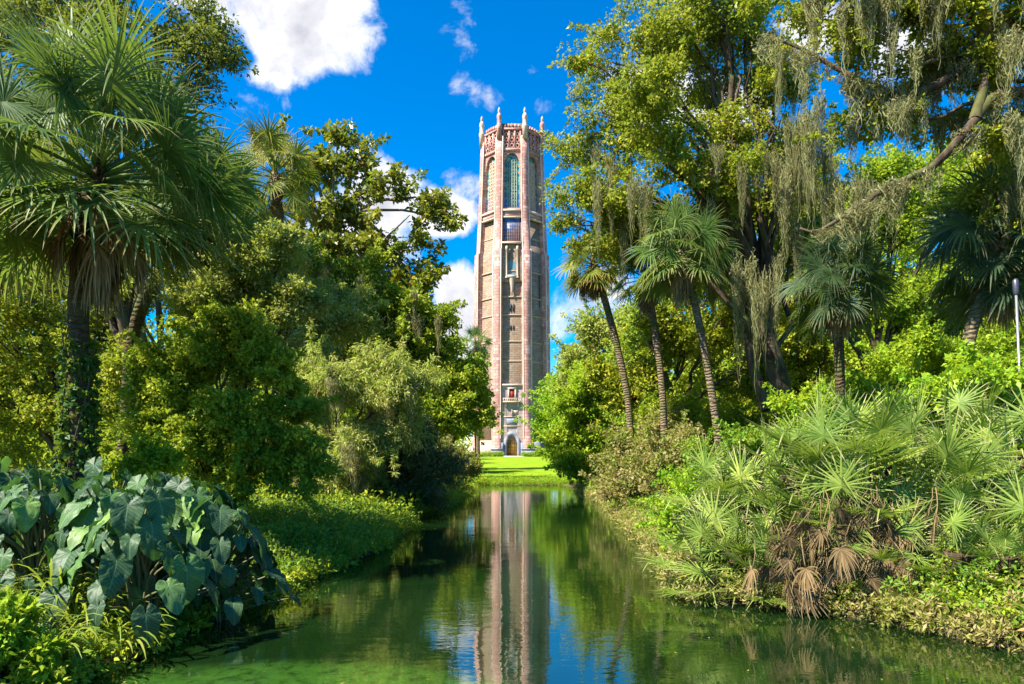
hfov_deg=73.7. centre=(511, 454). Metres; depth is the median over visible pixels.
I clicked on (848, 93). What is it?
spanish moss
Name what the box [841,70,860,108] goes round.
spanish moss
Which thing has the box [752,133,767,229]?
spanish moss
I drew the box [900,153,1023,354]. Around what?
palm tree
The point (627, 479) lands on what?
shrub
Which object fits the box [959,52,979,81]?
spanish moss
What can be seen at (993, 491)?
shrub
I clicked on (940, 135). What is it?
spanish moss
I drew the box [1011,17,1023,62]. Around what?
spanish moss
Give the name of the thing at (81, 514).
elephant ear plant
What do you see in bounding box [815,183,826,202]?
spanish moss
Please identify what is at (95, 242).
palm tree
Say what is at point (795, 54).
spanish moss
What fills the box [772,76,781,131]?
spanish moss
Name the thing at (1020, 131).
spanish moss
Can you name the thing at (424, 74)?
sky
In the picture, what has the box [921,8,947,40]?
spanish moss
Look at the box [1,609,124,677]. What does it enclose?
grass clump
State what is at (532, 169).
tracery window
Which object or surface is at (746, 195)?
spanish moss
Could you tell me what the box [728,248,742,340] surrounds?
spanish moss
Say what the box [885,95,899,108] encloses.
spanish moss
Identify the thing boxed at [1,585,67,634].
grass clump
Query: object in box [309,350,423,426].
tree
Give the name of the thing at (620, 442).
shrub
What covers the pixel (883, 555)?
palmetto
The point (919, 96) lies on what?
spanish moss
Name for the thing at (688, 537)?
palmetto
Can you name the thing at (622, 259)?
spanish moss
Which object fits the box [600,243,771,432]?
tree
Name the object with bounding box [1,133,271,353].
tree
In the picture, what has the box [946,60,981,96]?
spanish moss
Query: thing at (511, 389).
balcony window
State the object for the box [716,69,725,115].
spanish moss
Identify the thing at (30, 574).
grass clump
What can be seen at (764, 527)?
palmetto
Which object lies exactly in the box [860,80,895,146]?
spanish moss
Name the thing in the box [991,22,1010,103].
spanish moss
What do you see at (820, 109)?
spanish moss
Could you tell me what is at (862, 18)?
spanish moss
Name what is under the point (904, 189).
spanish moss
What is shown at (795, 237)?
spanish moss
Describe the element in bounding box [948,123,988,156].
spanish moss
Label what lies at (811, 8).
spanish moss
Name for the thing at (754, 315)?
spanish moss
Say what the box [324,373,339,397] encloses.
spanish moss
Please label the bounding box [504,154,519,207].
tracery window
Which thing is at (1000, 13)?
spanish moss
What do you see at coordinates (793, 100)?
spanish moss
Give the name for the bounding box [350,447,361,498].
spanish moss
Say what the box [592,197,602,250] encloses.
spanish moss
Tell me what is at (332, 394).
spanish moss
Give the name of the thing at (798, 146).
spanish moss
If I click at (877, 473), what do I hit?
shrub
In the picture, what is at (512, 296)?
bell tower
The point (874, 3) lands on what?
spanish moss
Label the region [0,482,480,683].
shore plants
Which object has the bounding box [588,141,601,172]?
spanish moss
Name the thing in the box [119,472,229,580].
elephant ear plant
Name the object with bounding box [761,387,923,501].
shrub
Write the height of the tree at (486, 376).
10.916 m
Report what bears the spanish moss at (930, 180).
hanging from the oak tree at (981, 87)
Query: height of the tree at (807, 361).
14.833 m
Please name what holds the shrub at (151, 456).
on the ground at (1011, 645)
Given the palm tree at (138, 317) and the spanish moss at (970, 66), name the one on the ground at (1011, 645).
the palm tree at (138, 317)
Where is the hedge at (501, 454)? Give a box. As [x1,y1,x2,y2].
[469,451,547,456]
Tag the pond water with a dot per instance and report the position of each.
(420, 606)
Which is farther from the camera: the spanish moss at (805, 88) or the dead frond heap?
the spanish moss at (805, 88)
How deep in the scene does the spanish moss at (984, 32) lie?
12.86 m
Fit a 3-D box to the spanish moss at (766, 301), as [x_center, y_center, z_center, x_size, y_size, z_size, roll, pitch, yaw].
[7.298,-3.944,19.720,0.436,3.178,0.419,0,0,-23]
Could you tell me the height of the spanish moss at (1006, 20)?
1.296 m
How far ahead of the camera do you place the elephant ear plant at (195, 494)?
7.47 m
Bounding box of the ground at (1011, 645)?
[0,457,1023,683]
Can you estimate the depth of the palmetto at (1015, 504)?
7.29 m
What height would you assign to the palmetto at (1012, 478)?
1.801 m
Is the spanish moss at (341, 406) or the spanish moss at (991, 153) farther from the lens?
the spanish moss at (341, 406)
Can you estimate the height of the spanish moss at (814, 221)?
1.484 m
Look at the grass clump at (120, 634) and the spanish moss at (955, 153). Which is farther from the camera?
the spanish moss at (955, 153)
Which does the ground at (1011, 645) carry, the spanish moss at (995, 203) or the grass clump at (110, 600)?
the grass clump at (110, 600)
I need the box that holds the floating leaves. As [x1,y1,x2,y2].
[124,528,1015,683]
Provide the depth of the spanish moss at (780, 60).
21.36 m
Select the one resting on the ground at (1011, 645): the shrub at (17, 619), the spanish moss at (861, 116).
the shrub at (17, 619)
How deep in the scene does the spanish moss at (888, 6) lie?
12.30 m
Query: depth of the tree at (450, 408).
43.20 m
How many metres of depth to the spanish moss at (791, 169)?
20.34 m
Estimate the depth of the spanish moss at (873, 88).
12.84 m
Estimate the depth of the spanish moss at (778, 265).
19.89 m
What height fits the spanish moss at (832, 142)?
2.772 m
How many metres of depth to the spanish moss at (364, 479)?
18.70 m
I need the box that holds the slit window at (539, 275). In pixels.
[539,275,539,307]
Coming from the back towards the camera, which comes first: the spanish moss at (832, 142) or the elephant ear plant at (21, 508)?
the spanish moss at (832, 142)
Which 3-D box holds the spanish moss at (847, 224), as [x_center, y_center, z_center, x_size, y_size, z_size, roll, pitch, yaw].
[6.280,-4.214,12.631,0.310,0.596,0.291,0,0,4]
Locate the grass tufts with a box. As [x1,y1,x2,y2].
[464,472,576,484]
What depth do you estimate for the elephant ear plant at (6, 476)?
7.34 m
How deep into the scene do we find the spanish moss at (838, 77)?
12.98 m
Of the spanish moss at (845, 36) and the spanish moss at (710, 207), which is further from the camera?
the spanish moss at (710, 207)
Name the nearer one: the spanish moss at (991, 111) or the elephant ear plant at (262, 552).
the elephant ear plant at (262, 552)
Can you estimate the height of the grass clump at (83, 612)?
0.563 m
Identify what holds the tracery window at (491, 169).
in the bell tower
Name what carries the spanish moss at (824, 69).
hanging from the oak tree at (981, 87)
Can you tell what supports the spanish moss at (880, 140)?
hanging from the oak tree at (981, 87)
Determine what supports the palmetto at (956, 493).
on the ground at (1011, 645)
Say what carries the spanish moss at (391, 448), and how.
hanging from the willow tree at (357, 376)
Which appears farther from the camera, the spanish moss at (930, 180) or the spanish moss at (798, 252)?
the spanish moss at (798, 252)
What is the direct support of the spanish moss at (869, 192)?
hanging from the oak tree at (646, 100)
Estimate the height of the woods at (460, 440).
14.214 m
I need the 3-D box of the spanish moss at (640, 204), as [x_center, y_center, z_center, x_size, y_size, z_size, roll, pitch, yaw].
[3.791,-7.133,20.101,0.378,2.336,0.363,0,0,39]
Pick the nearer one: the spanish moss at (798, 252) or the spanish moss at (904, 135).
the spanish moss at (904, 135)
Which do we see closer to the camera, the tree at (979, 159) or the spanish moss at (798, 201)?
the spanish moss at (798, 201)
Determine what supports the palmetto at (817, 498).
on the ground at (1011, 645)
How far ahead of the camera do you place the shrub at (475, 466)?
37.70 m
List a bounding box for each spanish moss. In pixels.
[289,477,298,497]
[314,383,323,399]
[320,267,328,285]
[322,261,334,273]
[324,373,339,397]
[326,366,337,428]
[326,457,344,482]
[328,362,338,395]
[334,388,348,420]
[338,441,356,485]
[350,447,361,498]
[357,273,364,289]
[357,467,367,494]
[371,424,380,475]
[373,280,381,310]
[373,407,389,425]
[383,375,393,438]
[388,428,398,470]
[402,382,420,425]
[405,310,417,329]
[410,289,418,324]
[411,315,425,348]
[418,320,425,336]
[433,316,442,359]
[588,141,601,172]
[591,175,601,231]
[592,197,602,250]
[602,152,615,175]
[605,176,612,216]
[606,155,618,245]
[606,190,615,244]
[618,219,628,287]
[618,243,625,288]
[621,208,630,275]
[626,171,637,246]
[635,174,647,248]
[642,175,653,256]
[683,150,692,195]
[684,231,693,255]
[699,145,709,214]
[704,191,716,221]
[707,285,714,323]
[708,141,725,181]
[710,150,725,191]
[710,274,717,341]
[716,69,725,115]
[725,74,735,98]
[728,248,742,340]
[730,263,747,385]
[734,199,739,242]
[735,156,749,233]
[736,171,745,231]
[742,168,750,216]
[743,247,758,344]
[747,273,764,392]
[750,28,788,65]
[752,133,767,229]
[757,264,772,359]
[764,151,770,188]
[769,145,784,238]
[769,268,783,371]
[771,246,786,314]
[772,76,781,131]
[773,39,785,129]
[775,247,785,291]
[777,166,792,274]
[779,148,792,261]
[781,65,788,105]
[782,114,793,165]
[783,38,819,104]
[783,143,798,250]
[787,81,797,128]
[790,103,806,219]
[790,151,804,253]
[791,214,803,296]
[791,219,803,295]
[792,233,806,311]
[797,106,814,217]
[798,103,815,213]
[799,63,810,114]
[800,0,825,51]
[801,117,817,221]
[803,5,828,53]
[803,166,811,229]
[805,0,827,45]
[806,0,824,74]
[807,54,824,77]
[808,226,841,246]
[809,217,821,226]
[810,79,826,193]
[810,140,821,234]
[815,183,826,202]
[818,181,832,232]
[819,130,830,199]
[820,61,836,80]
[824,109,836,185]
[827,153,840,227]
[828,201,871,255]
[831,69,856,88]
[831,177,848,232]
[834,2,853,83]
[835,0,849,43]
[838,71,877,132]
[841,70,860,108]
[841,72,860,120]
[842,111,862,183]
[842,212,858,233]
[845,194,892,242]
[847,171,864,235]
[847,202,871,245]
[850,0,860,23]
[851,75,888,117]
[851,208,865,236]
[854,0,873,71]
[856,104,867,127]
[856,167,870,240]
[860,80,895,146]
[862,0,878,61]
[866,91,879,140]
[866,175,880,254]
[873,112,885,158]
[873,175,913,243]
[873,176,913,239]
[876,0,888,43]
[880,6,902,105]
[881,0,894,29]
[881,93,914,137]
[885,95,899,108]
[888,0,906,11]
[888,177,911,226]
[890,99,918,169]
[892,74,910,123]
[894,85,926,142]
[899,90,914,137]
[907,44,924,94]
[910,161,944,204]
[913,0,934,39]
[913,74,924,102]
[914,97,932,156]
[916,0,928,28]
[918,71,929,105]
[919,0,936,57]
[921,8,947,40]
[923,64,942,146]
[924,66,941,115]
[926,0,944,69]
[929,110,949,195]
[932,54,948,104]
[934,34,950,76]
[939,0,958,52]
[940,0,948,34]
[942,70,965,107]
[944,0,952,17]
[944,31,956,71]
[944,101,971,165]
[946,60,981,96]
[947,60,965,110]
[948,45,961,69]
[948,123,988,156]
[948,143,965,168]
[950,56,985,84]
[954,124,980,166]
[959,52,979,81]
[965,105,977,150]
[968,22,1001,42]
[972,11,1014,80]
[974,23,992,53]
[974,181,1001,250]
[982,116,1001,192]
[983,84,1017,125]
[985,92,1004,137]
[988,192,1000,213]
[989,0,1002,29]
[990,92,1006,123]
[991,0,1004,36]
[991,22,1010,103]
[996,22,1018,103]
[997,26,1023,81]
[997,167,1017,252]
[1001,107,1020,165]
[1001,119,1023,151]
[1004,184,1022,227]
[1005,87,1023,120]
[1010,112,1023,193]
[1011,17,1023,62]
[1012,159,1023,239]
[1013,137,1023,180]
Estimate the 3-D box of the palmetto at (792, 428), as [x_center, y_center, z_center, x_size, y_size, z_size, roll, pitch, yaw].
[3.607,0.493,8.859,2.056,2.187,1.884,0,0,0]
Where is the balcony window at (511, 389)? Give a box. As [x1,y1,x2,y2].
[507,388,516,400]
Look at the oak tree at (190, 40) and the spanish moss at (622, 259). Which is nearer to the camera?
the oak tree at (190, 40)
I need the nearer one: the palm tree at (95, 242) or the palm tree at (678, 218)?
the palm tree at (95, 242)
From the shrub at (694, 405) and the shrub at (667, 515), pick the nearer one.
the shrub at (667, 515)
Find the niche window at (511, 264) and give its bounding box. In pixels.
[508,261,515,273]
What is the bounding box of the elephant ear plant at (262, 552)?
[152,497,300,625]
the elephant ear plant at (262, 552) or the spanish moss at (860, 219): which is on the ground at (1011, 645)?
the elephant ear plant at (262, 552)
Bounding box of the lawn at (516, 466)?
[479,457,567,482]
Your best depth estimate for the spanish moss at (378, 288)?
24.69 m
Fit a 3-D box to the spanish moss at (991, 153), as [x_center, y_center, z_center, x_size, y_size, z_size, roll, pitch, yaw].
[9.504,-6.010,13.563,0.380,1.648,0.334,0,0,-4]
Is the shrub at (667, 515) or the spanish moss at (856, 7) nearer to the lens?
the shrub at (667, 515)
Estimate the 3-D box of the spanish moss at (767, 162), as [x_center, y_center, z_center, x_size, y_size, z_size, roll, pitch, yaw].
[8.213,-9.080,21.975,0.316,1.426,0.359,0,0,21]
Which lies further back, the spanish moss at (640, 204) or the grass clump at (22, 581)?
the spanish moss at (640, 204)
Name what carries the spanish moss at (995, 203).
hanging from the oak tree at (981, 87)
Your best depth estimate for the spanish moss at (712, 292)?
25.49 m
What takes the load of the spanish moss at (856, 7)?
hanging from the oak tree at (981, 87)
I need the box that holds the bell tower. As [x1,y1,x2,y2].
[471,107,549,455]
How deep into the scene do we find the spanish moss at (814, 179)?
20.19 m
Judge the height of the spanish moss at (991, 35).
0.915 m
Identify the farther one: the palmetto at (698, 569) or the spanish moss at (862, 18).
the spanish moss at (862, 18)
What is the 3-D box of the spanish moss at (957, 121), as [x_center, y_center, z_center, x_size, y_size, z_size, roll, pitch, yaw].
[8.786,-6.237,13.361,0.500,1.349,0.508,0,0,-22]
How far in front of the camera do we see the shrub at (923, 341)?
19.55 m
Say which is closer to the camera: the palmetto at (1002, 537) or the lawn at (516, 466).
the palmetto at (1002, 537)
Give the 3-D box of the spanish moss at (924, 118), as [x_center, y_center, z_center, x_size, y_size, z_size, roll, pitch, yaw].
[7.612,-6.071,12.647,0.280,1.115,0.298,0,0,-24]
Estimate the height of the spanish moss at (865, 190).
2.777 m
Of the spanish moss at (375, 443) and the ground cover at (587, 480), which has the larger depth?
the ground cover at (587, 480)
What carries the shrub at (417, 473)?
on the ground at (1011, 645)
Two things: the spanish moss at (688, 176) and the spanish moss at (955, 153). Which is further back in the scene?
the spanish moss at (688, 176)
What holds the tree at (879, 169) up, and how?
on the ground at (1011, 645)
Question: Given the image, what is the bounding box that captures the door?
[507,440,516,455]
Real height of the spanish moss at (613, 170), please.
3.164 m
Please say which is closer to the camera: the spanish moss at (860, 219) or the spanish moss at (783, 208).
the spanish moss at (860, 219)
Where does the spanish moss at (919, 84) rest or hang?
hanging from the oak tree at (981, 87)
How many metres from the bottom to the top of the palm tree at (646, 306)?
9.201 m
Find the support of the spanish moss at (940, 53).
hanging from the oak tree at (981, 87)
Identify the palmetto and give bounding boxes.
[634,505,745,606]
[648,474,761,602]
[653,433,785,565]
[665,502,786,607]
[681,444,822,579]
[707,493,836,608]
[713,411,888,553]
[718,527,797,610]
[743,373,942,558]
[745,439,886,565]
[750,454,934,594]
[779,439,915,585]
[815,495,938,606]
[838,381,956,507]
[856,500,960,606]
[865,468,971,576]
[867,399,1023,547]
[882,496,1021,615]
[912,402,1023,529]
[912,471,1006,583]
[915,371,1023,489]
[934,519,1023,601]
[940,471,1023,591]
[955,457,1023,543]
[969,381,1023,501]
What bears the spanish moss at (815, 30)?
hanging from the oak tree at (981, 87)
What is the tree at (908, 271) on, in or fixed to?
on the ground at (1011, 645)
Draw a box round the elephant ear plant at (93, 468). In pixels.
[50,456,131,564]
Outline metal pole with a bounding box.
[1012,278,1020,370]
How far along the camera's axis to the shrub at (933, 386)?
11.95 m
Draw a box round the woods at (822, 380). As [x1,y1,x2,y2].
[609,266,1022,451]
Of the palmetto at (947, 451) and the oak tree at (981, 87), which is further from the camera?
the oak tree at (981, 87)
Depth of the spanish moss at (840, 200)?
19.72 m
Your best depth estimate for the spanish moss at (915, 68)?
12.35 m
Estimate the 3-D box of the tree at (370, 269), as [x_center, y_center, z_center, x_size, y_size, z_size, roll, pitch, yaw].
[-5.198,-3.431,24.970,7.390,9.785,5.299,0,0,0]
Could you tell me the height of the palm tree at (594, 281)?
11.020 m
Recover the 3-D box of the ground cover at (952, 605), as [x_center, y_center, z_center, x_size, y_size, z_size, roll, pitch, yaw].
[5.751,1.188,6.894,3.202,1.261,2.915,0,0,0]
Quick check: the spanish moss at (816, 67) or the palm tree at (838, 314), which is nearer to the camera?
the spanish moss at (816, 67)
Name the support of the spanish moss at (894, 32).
hanging from the oak tree at (981, 87)
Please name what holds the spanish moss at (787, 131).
hanging from the oak tree at (646, 100)
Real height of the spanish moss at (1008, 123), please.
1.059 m
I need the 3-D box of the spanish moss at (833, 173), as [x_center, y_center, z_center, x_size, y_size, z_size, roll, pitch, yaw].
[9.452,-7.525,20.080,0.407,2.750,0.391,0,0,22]
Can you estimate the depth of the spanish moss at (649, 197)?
22.17 m
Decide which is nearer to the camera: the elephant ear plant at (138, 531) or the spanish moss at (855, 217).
the elephant ear plant at (138, 531)
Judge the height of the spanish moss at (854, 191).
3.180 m
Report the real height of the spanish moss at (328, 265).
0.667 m
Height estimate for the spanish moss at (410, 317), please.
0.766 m
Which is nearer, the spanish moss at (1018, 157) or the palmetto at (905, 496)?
the palmetto at (905, 496)
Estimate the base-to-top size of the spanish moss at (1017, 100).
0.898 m
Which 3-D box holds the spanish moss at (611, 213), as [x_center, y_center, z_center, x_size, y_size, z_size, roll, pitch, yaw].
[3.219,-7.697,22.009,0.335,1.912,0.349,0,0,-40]
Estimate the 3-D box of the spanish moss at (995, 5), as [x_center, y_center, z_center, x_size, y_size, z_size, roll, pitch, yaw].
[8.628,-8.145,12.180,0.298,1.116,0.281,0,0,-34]
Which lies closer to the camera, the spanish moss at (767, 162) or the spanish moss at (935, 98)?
the spanish moss at (935, 98)
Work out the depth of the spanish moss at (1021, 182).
13.01 m
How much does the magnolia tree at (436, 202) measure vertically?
15.343 m
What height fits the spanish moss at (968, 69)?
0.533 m
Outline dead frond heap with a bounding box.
[741,485,969,619]
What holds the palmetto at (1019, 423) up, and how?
on the ground at (1011, 645)
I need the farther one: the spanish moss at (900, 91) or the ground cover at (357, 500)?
the ground cover at (357, 500)
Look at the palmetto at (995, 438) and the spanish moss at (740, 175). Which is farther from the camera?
the spanish moss at (740, 175)
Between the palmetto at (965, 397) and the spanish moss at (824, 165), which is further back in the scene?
the spanish moss at (824, 165)
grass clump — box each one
[0,558,118,624]
[1,553,43,595]
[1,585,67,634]
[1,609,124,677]
[12,551,49,592]
[18,563,160,625]
[29,585,147,638]
[45,605,174,662]
[59,597,177,634]
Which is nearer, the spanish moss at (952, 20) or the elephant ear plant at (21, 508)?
the elephant ear plant at (21, 508)
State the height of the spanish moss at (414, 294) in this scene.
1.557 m
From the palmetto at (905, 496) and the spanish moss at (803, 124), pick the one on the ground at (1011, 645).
the palmetto at (905, 496)
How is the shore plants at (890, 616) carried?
on the ground at (1011, 645)
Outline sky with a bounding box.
[2,0,1023,451]
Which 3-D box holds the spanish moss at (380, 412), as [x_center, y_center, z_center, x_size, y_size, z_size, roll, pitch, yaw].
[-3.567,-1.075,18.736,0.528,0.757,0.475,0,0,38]
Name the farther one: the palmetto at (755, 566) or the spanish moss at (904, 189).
the spanish moss at (904, 189)
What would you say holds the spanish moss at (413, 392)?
hanging from the willow tree at (357, 376)
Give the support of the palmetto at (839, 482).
on the ground at (1011, 645)
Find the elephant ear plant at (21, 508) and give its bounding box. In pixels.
[0,468,99,593]
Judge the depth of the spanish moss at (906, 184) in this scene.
12.44 m
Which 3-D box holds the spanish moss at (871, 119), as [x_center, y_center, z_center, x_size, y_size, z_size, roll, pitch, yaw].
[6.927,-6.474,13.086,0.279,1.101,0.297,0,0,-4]
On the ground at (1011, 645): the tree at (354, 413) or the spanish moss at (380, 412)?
the tree at (354, 413)
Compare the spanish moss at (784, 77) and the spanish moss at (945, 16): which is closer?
the spanish moss at (945, 16)
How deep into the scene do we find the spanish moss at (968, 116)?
13.21 m
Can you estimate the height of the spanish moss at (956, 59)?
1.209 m
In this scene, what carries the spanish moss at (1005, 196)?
hanging from the oak tree at (981, 87)
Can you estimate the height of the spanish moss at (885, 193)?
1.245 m
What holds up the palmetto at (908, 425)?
on the ground at (1011, 645)
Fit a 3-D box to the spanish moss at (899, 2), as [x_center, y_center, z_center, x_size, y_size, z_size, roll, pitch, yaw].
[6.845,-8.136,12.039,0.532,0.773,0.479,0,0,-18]
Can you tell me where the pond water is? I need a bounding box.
[80,485,1023,683]
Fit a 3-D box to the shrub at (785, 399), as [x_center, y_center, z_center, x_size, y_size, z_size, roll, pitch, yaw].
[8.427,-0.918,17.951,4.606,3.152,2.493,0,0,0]
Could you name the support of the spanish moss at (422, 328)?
hanging from the tree at (370, 269)
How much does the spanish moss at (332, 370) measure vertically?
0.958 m
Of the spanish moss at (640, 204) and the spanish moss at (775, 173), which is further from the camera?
the spanish moss at (775, 173)
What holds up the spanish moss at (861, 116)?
hanging from the oak tree at (981, 87)
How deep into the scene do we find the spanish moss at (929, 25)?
12.68 m
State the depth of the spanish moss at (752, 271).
20.34 m
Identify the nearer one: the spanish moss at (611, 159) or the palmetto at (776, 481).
the palmetto at (776, 481)
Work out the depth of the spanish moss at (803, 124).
19.74 m
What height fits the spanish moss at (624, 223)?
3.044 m
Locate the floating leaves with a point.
(634, 613)
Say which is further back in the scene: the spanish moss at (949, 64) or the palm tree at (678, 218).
the palm tree at (678, 218)
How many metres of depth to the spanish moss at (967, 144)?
12.54 m
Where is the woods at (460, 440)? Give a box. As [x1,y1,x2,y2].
[20,415,472,451]
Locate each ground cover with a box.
[8,463,493,523]
[211,489,422,588]
[562,458,715,502]
[606,453,1023,634]
[881,521,1023,643]
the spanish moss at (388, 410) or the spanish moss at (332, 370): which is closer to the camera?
the spanish moss at (332, 370)
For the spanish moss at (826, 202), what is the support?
hanging from the oak tree at (646, 100)
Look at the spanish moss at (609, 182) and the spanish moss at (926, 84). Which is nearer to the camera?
the spanish moss at (926, 84)
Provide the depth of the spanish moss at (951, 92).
12.97 m
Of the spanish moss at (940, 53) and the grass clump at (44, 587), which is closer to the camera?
the grass clump at (44, 587)
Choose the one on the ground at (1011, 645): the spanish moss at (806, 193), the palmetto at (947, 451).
the palmetto at (947, 451)
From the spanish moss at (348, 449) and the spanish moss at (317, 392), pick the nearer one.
the spanish moss at (348, 449)
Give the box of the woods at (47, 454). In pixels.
[0,278,365,467]
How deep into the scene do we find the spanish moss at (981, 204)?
13.79 m
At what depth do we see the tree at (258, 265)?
12.52 m
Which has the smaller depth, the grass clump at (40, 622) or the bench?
the grass clump at (40, 622)
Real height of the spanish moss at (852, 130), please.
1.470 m
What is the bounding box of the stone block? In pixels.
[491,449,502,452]
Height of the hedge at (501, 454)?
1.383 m
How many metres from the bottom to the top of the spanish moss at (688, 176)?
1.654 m
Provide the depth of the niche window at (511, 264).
120.92 m
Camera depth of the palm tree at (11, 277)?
11.68 m
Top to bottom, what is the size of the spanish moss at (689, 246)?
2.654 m
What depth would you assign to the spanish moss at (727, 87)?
23.69 m
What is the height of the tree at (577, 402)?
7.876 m
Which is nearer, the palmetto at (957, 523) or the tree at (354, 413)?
the palmetto at (957, 523)
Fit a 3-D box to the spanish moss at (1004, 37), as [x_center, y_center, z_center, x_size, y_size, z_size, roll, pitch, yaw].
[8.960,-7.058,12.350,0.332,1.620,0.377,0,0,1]
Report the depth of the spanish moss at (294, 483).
17.28 m
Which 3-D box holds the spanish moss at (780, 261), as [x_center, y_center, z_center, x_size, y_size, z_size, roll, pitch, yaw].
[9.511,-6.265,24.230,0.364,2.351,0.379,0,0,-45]
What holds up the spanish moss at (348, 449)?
hanging from the willow tree at (357, 376)
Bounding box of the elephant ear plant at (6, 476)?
[0,456,89,585]
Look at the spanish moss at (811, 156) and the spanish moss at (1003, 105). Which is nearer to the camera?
the spanish moss at (1003, 105)
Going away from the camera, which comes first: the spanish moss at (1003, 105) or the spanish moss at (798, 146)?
the spanish moss at (1003, 105)
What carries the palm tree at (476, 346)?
on the lawn at (516, 466)
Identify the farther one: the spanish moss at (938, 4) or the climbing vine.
the spanish moss at (938, 4)
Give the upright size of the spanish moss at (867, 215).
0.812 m
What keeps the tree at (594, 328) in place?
on the ground at (1011, 645)
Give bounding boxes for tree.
[0,0,259,475]
[0,0,278,479]
[0,92,86,314]
[0,181,178,487]
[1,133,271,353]
[115,105,279,490]
[140,216,372,405]
[169,214,396,488]
[232,106,328,475]
[245,113,468,431]
[270,320,449,502]
[298,230,468,425]
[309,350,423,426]
[344,407,367,424]
[415,323,503,443]
[460,323,493,461]
[464,346,497,456]
[513,354,618,459]
[537,0,862,427]
[542,287,636,398]
[554,221,633,437]
[578,191,806,431]
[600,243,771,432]
[603,236,675,436]
[623,186,743,454]
[718,0,1023,232]
[725,149,874,397]
[768,211,910,414]
[774,135,1023,376]
[813,137,989,388]
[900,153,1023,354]
[912,95,1023,349]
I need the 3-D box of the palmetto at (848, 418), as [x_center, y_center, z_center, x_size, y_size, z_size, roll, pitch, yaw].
[4.078,0.251,8.551,2.351,2.713,2.137,0,0,0]
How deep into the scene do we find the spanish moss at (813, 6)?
13.12 m
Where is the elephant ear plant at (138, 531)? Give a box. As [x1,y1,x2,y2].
[38,478,228,645]
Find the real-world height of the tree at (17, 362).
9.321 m
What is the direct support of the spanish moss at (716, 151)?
hanging from the oak tree at (646, 100)
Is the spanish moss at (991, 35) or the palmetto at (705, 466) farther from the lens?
the spanish moss at (991, 35)
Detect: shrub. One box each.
[0,584,70,683]
[102,432,189,489]
[103,294,345,512]
[360,404,472,512]
[431,434,483,483]
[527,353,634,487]
[578,409,716,513]
[587,400,685,484]
[626,418,774,514]
[633,375,773,455]
[634,461,757,563]
[746,357,923,435]
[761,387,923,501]
[845,310,1023,389]
[854,435,957,522]
[871,348,1012,477]
[930,338,1023,467]
[950,467,1021,515]
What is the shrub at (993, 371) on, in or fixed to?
on the ground at (1011, 645)
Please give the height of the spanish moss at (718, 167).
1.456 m
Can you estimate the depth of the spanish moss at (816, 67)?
13.10 m
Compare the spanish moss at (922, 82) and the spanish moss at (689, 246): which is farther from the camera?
the spanish moss at (689, 246)
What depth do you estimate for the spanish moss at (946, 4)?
12.22 m
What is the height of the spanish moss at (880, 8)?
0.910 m
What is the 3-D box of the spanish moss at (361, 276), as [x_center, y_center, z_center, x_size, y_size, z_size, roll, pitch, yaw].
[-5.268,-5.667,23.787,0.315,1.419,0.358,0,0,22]
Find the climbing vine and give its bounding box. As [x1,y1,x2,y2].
[48,332,104,492]
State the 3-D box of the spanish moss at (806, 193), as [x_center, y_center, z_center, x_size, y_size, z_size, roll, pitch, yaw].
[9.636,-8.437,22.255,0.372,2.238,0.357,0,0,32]
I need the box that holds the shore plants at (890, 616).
[571,480,1023,653]
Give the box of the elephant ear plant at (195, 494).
[150,476,275,609]
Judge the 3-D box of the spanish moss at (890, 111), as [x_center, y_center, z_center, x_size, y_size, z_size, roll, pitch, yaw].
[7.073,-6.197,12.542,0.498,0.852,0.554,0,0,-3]
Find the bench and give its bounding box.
[521,449,535,455]
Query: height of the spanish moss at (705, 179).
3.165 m
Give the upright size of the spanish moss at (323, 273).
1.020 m
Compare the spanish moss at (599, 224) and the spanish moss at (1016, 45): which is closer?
the spanish moss at (1016, 45)
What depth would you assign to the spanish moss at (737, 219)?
22.43 m
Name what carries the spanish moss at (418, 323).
hanging from the tree at (370, 269)
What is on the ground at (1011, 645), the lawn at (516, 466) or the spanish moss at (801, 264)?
the lawn at (516, 466)
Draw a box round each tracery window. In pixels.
[487,157,494,211]
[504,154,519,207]
[529,157,536,211]
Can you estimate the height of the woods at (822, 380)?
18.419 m
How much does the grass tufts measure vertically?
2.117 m
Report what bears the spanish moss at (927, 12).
hanging from the oak tree at (981, 87)
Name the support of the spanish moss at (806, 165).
hanging from the oak tree at (646, 100)
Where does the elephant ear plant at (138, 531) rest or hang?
on the ground at (1011, 645)
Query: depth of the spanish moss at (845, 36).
12.70 m
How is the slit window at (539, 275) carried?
in the bell tower
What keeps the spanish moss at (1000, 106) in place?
hanging from the oak tree at (981, 87)
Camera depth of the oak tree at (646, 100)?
22.38 m
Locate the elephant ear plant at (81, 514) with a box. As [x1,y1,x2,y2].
[21,472,205,612]
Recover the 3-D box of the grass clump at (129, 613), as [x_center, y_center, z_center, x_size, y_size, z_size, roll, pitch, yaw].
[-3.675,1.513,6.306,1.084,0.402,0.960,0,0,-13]
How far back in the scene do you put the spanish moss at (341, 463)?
17.59 m
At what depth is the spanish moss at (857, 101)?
12.90 m

